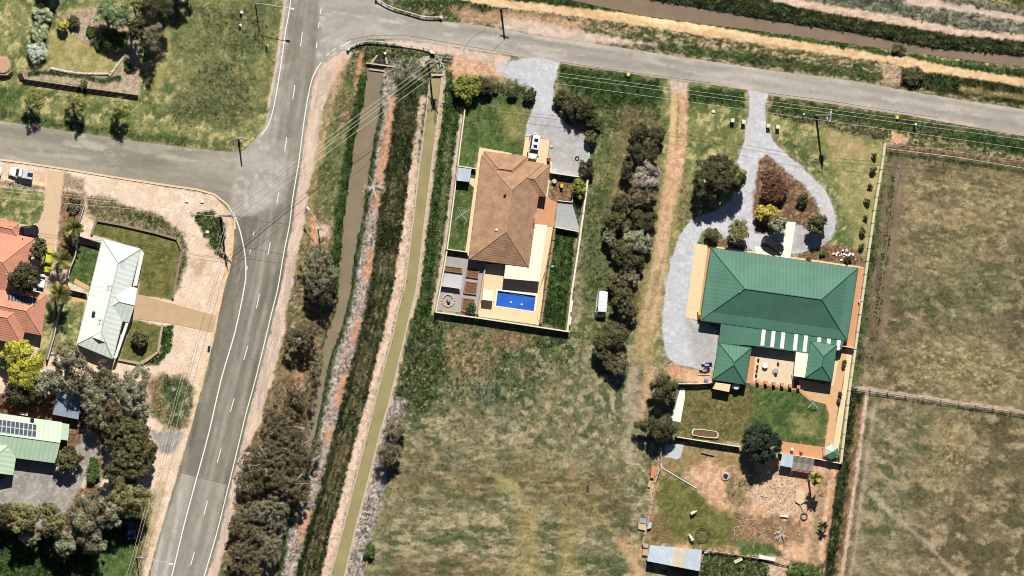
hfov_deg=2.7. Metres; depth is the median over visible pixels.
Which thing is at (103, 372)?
tree
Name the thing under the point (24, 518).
tree
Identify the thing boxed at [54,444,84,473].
tree
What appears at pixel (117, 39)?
shrub
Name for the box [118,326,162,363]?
stone wall
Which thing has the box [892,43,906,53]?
shrub
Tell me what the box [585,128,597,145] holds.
shrub
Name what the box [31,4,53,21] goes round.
shrub
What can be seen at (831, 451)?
gazebo
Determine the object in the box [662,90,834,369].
gravel driveway
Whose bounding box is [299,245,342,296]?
tree
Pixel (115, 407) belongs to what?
tree
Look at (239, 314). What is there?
edge line
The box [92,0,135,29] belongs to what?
tree
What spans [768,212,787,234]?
tree
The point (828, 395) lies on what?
path
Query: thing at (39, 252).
tree
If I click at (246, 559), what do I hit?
tree
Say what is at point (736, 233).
shrub
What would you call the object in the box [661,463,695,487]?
water pipe
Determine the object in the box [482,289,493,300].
pool cabana
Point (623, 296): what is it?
tree
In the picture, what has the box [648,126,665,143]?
tree
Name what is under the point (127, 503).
tree
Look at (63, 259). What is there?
palm
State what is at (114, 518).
tree
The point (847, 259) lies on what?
shrub
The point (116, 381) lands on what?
tree
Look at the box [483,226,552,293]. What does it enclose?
pool deck
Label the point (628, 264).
tree
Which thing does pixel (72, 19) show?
shrub
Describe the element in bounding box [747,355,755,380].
courtyard border
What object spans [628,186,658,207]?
tree
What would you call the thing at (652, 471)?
plank
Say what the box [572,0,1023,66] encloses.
canal water
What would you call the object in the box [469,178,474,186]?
path
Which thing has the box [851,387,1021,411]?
paddock fence
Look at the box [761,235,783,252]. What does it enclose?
parked car
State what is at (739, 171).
tree
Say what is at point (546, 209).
path
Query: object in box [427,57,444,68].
power pole
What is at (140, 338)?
shrub
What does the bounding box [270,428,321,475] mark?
tree
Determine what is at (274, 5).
street light
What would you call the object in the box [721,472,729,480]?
fire pit
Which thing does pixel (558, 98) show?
shrub
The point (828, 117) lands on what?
power pole
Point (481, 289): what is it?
garden wall
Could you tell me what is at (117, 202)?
wire
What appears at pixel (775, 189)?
shrub
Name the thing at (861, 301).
boundary wall
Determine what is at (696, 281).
terrace
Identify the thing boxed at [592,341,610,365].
tree
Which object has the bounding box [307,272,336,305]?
tree
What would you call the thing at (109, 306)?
house
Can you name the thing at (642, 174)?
tree
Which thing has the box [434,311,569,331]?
garden wall
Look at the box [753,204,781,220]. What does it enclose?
shrub
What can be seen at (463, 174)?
garden shed
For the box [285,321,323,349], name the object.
tree
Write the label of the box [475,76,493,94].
shrub
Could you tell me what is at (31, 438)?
house
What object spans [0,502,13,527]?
tree
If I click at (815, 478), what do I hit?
palm
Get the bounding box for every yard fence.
[642,446,661,545]
[701,549,789,564]
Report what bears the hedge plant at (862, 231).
on the ground at (692, 126)
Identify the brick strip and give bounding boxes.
[781,441,829,460]
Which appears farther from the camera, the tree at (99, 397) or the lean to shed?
the lean to shed
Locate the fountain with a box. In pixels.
[772,368,777,373]
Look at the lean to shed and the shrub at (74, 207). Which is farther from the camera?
the lean to shed
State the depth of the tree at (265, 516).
3982.81 m
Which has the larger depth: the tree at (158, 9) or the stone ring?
the stone ring
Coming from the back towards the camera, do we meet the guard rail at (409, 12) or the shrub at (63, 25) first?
the guard rail at (409, 12)
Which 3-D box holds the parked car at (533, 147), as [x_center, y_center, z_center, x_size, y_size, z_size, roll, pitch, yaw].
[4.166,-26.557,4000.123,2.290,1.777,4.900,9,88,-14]
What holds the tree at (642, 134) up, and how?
on the ground at (692, 126)
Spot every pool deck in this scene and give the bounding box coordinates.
[478,288,495,318]
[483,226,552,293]
[494,307,539,324]
[535,276,544,319]
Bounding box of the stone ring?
[441,293,454,306]
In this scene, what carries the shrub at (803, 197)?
on the ground at (692, 126)
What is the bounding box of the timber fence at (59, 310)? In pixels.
[46,236,78,359]
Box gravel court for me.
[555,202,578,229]
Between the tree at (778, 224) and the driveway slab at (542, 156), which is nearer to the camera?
the driveway slab at (542, 156)
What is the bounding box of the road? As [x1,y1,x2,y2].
[0,0,1023,575]
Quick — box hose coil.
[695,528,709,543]
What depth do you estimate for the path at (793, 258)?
4013.48 m
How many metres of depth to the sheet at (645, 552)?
4005.72 m
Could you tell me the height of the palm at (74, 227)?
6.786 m
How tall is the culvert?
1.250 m
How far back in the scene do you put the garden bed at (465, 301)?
3997.52 m
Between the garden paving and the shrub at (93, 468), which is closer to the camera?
the shrub at (93, 468)
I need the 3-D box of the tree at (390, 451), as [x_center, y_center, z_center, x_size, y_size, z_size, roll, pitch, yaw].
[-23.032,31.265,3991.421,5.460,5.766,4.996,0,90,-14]
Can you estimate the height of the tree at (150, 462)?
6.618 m
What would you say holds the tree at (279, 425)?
on the ground at (692, 126)
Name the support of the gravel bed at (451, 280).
on the garden paving
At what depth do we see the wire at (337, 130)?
3982.84 m
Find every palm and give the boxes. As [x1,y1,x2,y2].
[46,281,71,307]
[47,248,73,272]
[63,218,83,238]
[807,472,821,485]
[817,520,827,530]
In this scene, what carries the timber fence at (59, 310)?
on the ground at (692, 126)
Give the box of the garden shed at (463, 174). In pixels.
[456,168,470,181]
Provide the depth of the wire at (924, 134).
4010.16 m
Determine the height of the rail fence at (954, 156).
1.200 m
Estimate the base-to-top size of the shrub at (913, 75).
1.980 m
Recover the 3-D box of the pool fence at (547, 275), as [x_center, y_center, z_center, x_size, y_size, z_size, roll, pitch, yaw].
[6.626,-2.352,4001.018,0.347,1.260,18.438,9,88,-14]
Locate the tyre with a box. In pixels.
[800,512,807,519]
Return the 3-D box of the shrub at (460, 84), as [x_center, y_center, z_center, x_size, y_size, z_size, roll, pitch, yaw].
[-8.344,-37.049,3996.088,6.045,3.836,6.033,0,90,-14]
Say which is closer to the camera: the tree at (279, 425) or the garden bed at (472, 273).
the tree at (279, 425)
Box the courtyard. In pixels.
[746,346,795,386]
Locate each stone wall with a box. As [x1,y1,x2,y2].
[91,219,182,298]
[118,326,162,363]
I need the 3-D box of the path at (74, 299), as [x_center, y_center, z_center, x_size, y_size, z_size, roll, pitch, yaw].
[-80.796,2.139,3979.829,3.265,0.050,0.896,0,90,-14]
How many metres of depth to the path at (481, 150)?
3998.20 m
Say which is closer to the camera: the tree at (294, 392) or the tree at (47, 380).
the tree at (47, 380)
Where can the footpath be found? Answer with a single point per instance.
(8, 178)
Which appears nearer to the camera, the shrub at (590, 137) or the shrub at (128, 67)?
the shrub at (128, 67)
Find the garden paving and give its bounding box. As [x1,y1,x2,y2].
[437,257,483,314]
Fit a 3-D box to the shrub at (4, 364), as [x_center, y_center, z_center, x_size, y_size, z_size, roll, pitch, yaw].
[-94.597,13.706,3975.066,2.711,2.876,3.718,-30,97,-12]
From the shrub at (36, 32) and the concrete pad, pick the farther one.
the concrete pad
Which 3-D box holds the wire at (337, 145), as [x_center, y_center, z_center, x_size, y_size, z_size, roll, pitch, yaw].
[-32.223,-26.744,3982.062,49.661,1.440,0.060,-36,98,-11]
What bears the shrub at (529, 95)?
on the ground at (692, 126)
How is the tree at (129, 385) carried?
on the ground at (692, 126)
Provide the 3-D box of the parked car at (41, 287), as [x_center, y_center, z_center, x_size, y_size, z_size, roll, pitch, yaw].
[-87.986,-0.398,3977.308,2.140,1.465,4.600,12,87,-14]
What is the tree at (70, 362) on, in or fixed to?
on the ground at (692, 126)
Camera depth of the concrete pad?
3995.74 m
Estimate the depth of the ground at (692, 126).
4002.64 m
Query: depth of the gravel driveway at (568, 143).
4001.77 m
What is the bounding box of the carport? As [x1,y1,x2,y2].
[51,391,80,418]
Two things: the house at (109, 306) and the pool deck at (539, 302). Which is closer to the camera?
the house at (109, 306)
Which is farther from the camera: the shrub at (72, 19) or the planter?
the planter
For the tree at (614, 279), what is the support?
on the ground at (692, 126)
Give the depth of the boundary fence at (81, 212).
3979.15 m
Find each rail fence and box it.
[887,148,1020,167]
[890,144,1023,161]
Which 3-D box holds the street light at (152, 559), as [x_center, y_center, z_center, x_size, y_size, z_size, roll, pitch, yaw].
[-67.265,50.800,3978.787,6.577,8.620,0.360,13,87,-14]
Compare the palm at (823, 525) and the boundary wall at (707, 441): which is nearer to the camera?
the boundary wall at (707, 441)
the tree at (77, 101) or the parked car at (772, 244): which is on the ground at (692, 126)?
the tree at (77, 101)
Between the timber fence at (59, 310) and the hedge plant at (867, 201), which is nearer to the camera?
the timber fence at (59, 310)
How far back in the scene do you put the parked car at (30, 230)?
3976.20 m
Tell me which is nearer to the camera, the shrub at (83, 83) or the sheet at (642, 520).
the shrub at (83, 83)
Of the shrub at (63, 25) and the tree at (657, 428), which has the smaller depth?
the shrub at (63, 25)
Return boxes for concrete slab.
[664,442,684,459]
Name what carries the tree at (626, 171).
on the ground at (692, 126)
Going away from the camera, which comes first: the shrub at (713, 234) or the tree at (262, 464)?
the tree at (262, 464)
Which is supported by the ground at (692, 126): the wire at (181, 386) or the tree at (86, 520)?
the tree at (86, 520)
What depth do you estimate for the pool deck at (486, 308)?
3998.80 m
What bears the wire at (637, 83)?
attached to the power pole at (828, 117)
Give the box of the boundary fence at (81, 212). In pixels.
[79,203,84,221]
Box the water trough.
[758,555,774,560]
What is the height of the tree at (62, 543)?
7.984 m
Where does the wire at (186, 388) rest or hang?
attached to the power pole at (231, 215)
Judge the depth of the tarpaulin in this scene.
4013.12 m
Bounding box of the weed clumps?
[0,0,1023,575]
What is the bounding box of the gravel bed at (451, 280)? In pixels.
[442,274,461,287]
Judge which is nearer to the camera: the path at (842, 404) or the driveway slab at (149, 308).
the driveway slab at (149, 308)
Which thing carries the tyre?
on the ground at (692, 126)
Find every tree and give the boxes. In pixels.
[0,386,39,405]
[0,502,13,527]
[1,339,44,394]
[7,261,41,292]
[9,502,40,533]
[18,529,41,546]
[23,86,44,108]
[29,238,47,260]
[33,369,65,394]
[38,500,64,538]
[51,340,89,383]
[53,533,76,557]
[58,376,94,396]
[63,490,112,544]
[65,93,88,115]
[77,384,105,413]
[79,526,107,554]
[83,404,108,430]
[88,359,111,386]
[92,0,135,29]
[96,373,125,396]
[96,493,121,529]
[100,463,132,487]
[102,393,126,422]
[103,414,139,440]
[104,417,154,486]
[109,482,152,517]
[111,96,130,118]
[111,361,151,415]
[127,14,146,41]
[130,0,148,12]
[131,440,157,475]
[133,398,154,423]
[140,19,161,52]
[143,0,174,20]
[227,501,267,544]
[227,539,263,575]
[235,458,263,501]
[237,494,289,527]
[242,435,290,488]
[256,522,282,566]
[260,406,310,443]
[266,462,311,505]
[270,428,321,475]
[271,377,320,410]
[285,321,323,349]
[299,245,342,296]
[306,350,323,382]
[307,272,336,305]
[362,172,385,199]
[376,442,403,467]
[385,414,406,441]
[562,94,597,119]
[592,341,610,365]
[593,320,629,351]
[602,211,625,229]
[602,227,616,242]
[605,350,629,376]
[606,270,630,289]
[607,238,633,258]
[609,193,629,213]
[611,286,633,308]
[614,253,645,272]
[617,301,638,320]
[620,160,633,181]
[623,228,653,252]
[625,209,657,230]
[626,141,659,162]
[626,270,639,285]
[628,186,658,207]
[629,122,650,141]
[632,159,661,191]
[633,413,678,440]
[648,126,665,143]
[648,375,678,404]
[694,153,745,200]
[731,165,746,193]
[741,422,782,465]
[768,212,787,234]
[806,214,827,235]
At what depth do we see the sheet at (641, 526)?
4005.70 m
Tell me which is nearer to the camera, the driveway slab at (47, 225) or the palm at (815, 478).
the driveway slab at (47, 225)
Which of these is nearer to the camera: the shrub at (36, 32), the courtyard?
the shrub at (36, 32)
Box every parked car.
[19,224,38,236]
[34,274,45,292]
[41,249,53,272]
[124,517,136,538]
[527,133,540,158]
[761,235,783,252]
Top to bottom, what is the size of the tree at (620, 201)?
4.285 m
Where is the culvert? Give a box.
[366,55,394,71]
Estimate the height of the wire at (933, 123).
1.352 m
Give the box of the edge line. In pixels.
[171,0,321,575]
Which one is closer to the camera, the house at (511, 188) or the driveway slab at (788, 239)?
the house at (511, 188)
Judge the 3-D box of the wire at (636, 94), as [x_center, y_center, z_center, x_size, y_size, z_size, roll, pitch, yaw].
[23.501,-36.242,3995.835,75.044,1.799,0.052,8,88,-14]
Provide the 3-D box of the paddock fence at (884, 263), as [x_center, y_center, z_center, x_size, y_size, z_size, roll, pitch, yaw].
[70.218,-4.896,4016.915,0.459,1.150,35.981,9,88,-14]
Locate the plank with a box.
[650,465,654,477]
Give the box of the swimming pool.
[495,289,537,311]
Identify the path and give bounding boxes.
[71,297,86,301]
[74,279,89,290]
[465,147,510,255]
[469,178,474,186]
[535,196,556,226]
[546,161,551,196]
[670,388,684,421]
[711,246,863,267]
[799,347,846,446]
[829,356,838,385]
[833,347,852,449]
[845,267,863,346]
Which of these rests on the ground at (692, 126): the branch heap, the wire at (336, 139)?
the branch heap
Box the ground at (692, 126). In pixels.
[0,0,1023,575]
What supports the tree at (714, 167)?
on the ground at (692, 126)
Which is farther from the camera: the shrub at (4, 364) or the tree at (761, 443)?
the tree at (761, 443)
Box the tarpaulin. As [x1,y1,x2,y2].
[795,490,805,503]
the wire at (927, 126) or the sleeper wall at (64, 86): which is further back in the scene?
the wire at (927, 126)
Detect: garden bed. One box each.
[444,266,462,272]
[461,298,474,312]
[463,281,477,294]
[465,268,478,278]
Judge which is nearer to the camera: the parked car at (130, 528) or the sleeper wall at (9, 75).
the sleeper wall at (9, 75)
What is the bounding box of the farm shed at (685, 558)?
[646,545,701,570]
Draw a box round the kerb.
[0,159,235,228]
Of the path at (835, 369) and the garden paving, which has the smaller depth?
the garden paving
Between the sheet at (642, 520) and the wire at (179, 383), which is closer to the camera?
the wire at (179, 383)
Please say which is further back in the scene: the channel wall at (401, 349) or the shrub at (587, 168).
the shrub at (587, 168)
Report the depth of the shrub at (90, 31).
3979.71 m
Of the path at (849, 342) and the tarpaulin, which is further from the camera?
the path at (849, 342)
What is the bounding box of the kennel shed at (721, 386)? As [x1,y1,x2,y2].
[711,382,730,391]
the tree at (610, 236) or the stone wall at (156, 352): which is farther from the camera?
the tree at (610, 236)
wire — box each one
[2,187,221,211]
[7,191,226,213]
[7,198,234,217]
[132,212,228,555]
[135,217,229,555]
[141,221,233,556]
[234,62,436,212]
[235,68,443,221]
[236,56,437,206]
[237,65,438,213]
[439,56,831,109]
[444,60,826,112]
[449,68,826,120]
[831,121,1023,148]
[832,113,1022,139]
[836,110,1023,135]
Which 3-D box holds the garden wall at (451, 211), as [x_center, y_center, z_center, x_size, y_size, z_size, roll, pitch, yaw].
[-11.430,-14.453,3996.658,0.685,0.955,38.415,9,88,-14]
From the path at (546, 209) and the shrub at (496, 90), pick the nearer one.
the shrub at (496, 90)
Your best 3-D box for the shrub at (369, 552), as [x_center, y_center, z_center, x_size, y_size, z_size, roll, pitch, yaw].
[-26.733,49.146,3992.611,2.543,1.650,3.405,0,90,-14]
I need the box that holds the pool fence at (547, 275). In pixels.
[539,227,555,323]
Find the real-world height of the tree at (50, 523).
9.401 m
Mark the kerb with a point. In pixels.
(219, 198)
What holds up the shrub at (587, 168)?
on the ground at (692, 126)
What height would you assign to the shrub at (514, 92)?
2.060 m
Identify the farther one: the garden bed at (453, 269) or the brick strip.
the brick strip
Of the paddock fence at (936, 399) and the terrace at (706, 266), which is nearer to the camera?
the terrace at (706, 266)
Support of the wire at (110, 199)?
attached to the power pole at (231, 215)
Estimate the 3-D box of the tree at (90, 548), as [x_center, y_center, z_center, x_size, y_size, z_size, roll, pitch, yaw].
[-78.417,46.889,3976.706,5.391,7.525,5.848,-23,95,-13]
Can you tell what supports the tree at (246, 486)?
on the ground at (692, 126)
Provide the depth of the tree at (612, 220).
4001.39 m
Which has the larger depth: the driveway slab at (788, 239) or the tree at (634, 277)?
the driveway slab at (788, 239)
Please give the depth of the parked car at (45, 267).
3977.32 m
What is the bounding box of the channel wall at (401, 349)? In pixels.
[330,76,442,575]
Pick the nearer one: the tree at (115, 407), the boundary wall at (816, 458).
the tree at (115, 407)
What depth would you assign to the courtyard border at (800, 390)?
4012.62 m
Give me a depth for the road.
3988.43 m
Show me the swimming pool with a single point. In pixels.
(505, 298)
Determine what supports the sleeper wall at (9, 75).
on the ground at (692, 126)
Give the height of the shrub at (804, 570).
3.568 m
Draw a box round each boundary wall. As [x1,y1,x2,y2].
[674,436,740,446]
[677,382,714,383]
[778,453,840,463]
[839,142,886,462]
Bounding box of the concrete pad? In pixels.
[418,56,429,66]
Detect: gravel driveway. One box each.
[505,58,589,176]
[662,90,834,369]
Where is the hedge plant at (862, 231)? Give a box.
[859,226,865,234]
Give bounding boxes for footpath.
[0,175,46,186]
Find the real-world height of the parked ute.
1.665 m
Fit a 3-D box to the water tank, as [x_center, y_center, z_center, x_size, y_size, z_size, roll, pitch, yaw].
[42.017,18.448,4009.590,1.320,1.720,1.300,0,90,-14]
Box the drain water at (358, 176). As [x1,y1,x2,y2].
[260,67,382,575]
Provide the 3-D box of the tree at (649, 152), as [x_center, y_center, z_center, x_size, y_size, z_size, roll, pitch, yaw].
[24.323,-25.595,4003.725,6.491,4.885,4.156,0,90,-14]
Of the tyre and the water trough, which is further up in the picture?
the tyre
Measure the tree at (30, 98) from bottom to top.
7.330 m
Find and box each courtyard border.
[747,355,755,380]
[747,380,811,400]
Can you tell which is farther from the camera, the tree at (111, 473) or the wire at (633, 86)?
the wire at (633, 86)
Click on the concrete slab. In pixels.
(673, 451)
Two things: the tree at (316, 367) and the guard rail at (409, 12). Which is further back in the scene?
the guard rail at (409, 12)
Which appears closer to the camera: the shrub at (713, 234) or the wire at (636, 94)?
the wire at (636, 94)
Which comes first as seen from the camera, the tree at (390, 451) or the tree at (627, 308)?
the tree at (390, 451)
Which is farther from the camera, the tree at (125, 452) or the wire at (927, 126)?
the wire at (927, 126)
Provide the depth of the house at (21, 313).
3973.48 m
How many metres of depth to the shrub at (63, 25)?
3976.76 m
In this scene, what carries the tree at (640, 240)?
on the ground at (692, 126)
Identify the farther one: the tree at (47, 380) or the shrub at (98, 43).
the shrub at (98, 43)
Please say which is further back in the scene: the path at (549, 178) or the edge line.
the path at (549, 178)
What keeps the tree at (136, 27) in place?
on the ground at (692, 126)
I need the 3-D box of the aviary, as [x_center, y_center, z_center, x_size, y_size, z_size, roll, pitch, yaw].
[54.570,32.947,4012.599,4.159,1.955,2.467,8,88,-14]
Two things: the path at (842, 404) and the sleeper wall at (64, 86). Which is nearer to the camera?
the sleeper wall at (64, 86)
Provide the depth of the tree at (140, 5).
3977.20 m
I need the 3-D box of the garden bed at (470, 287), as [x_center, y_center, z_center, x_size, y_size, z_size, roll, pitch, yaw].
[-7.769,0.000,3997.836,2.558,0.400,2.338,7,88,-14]
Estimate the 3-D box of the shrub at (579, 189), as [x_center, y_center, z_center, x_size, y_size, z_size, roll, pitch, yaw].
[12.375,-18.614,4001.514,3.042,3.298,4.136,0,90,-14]
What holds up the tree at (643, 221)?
on the ground at (692, 126)
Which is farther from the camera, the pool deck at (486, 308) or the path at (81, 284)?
the pool deck at (486, 308)
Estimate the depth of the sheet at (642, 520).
4005.59 m
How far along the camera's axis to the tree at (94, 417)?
3975.44 m
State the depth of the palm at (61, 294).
3973.63 m
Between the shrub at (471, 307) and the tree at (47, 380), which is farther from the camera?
the shrub at (471, 307)
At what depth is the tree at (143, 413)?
3977.65 m
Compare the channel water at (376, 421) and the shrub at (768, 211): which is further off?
the shrub at (768, 211)
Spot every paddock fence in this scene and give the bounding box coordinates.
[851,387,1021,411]
[871,168,899,356]
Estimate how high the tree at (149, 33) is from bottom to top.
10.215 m
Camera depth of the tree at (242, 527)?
3982.45 m
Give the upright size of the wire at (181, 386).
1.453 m
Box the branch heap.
[775,527,788,539]
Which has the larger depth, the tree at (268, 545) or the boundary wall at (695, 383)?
the boundary wall at (695, 383)
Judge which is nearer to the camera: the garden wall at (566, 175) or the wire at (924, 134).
the garden wall at (566, 175)
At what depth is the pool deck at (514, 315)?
4000.10 m
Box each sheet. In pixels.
[638,523,645,530]
[639,518,645,523]
[642,549,647,555]
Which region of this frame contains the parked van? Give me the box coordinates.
[594,291,607,316]
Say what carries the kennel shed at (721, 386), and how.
on the ground at (692, 126)
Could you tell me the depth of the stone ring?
3996.78 m
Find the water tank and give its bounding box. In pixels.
[731,383,739,389]
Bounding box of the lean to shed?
[778,453,793,467]
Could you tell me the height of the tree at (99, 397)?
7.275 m
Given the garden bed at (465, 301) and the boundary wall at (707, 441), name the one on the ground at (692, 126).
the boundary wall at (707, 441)
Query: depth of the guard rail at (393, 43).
3993.67 m
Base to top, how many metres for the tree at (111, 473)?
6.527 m
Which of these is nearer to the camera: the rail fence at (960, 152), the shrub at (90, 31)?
the shrub at (90, 31)
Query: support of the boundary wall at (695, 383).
on the ground at (692, 126)
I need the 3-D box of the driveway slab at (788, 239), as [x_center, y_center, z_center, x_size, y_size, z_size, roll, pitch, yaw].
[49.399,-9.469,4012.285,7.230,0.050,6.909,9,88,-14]
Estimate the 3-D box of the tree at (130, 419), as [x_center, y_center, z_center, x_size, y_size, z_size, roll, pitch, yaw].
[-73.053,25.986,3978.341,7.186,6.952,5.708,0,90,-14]
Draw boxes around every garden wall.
[434,109,465,310]
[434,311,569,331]
[476,263,485,313]
[550,172,584,177]
[555,227,578,231]
[565,180,588,330]
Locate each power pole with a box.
[219,209,236,221]
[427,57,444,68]
[815,110,831,121]
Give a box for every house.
[0,219,46,342]
[0,414,68,474]
[76,238,143,358]
[469,151,550,281]
[700,247,857,384]
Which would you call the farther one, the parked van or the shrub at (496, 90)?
the parked van
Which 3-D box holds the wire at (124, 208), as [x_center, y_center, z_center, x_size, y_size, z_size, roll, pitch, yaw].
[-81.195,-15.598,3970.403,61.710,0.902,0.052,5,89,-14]
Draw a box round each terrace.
[685,243,710,319]
[698,247,710,321]
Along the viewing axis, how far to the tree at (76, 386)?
3973.63 m
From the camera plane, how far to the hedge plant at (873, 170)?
4015.79 m
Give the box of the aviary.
[792,455,814,470]
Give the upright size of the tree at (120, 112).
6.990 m
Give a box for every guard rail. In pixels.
[347,41,434,53]
[379,0,442,17]
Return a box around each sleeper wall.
[0,71,12,79]
[18,73,138,98]
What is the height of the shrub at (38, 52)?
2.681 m
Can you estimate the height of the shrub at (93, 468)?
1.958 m
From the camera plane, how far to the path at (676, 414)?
4007.79 m
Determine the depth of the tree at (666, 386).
4002.46 m
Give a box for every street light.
[136,557,172,564]
[255,3,294,9]
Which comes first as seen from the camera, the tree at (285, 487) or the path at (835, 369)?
the tree at (285, 487)
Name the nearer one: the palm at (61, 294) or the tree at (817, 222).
the palm at (61, 294)
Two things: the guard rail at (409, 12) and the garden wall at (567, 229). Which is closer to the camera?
the guard rail at (409, 12)
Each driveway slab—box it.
[18,169,63,293]
[131,294,215,331]
[522,137,548,164]
[755,222,795,257]
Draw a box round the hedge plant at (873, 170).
[869,167,876,173]
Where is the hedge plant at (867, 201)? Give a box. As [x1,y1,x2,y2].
[863,197,870,204]
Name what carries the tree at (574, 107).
on the ground at (692, 126)
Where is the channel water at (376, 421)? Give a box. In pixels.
[332,76,440,575]
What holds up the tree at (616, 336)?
on the ground at (692, 126)
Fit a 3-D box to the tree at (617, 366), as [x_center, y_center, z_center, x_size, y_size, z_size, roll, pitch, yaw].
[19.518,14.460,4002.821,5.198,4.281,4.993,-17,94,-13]
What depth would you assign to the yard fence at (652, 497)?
4005.86 m
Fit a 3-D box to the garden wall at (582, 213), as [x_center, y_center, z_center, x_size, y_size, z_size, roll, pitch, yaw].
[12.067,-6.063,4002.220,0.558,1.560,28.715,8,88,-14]
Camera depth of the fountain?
4011.96 m
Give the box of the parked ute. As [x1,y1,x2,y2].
[9,167,33,179]
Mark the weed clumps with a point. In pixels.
(568, 264)
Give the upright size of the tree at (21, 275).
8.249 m
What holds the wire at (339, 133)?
attached to the power pole at (231, 215)
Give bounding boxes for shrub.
[0,353,9,369]
[27,41,47,63]
[30,21,48,44]
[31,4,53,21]
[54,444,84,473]
[57,20,68,30]
[66,196,80,214]
[67,14,80,27]
[78,80,87,90]
[86,25,95,37]
[86,456,100,483]
[94,39,104,49]
[100,27,127,51]
[124,62,131,71]
[131,330,148,348]
[363,542,375,558]
[453,74,481,105]
[466,303,475,313]
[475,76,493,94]
[492,87,498,93]
[507,88,518,97]
[522,87,536,101]
[552,88,569,107]
[571,178,586,199]
[579,158,594,176]
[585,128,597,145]
[586,113,601,129]
[704,227,719,241]
[727,219,748,244]
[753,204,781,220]
[760,168,788,202]
[785,564,819,575]
[796,192,807,205]
[844,256,852,262]
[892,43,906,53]
[902,66,922,85]
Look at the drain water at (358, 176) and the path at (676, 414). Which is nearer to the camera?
the drain water at (358, 176)
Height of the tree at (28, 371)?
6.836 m
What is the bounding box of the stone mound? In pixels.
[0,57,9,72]
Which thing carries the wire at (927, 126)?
attached to the power pole at (828, 117)
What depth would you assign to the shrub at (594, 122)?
4001.28 m
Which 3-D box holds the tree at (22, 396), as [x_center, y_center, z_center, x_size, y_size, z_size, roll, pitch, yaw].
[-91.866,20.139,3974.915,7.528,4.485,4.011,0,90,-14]
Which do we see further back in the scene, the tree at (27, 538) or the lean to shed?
the lean to shed
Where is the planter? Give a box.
[691,429,718,437]
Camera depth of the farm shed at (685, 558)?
4005.50 m
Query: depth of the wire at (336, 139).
3983.71 m
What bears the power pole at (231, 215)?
on the ground at (692, 126)
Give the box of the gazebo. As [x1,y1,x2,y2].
[822,444,837,459]
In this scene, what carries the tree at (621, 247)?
on the ground at (692, 126)
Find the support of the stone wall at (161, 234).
on the ground at (692, 126)
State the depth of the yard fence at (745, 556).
4010.16 m
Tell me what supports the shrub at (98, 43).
on the ground at (692, 126)
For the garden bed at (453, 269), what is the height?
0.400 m

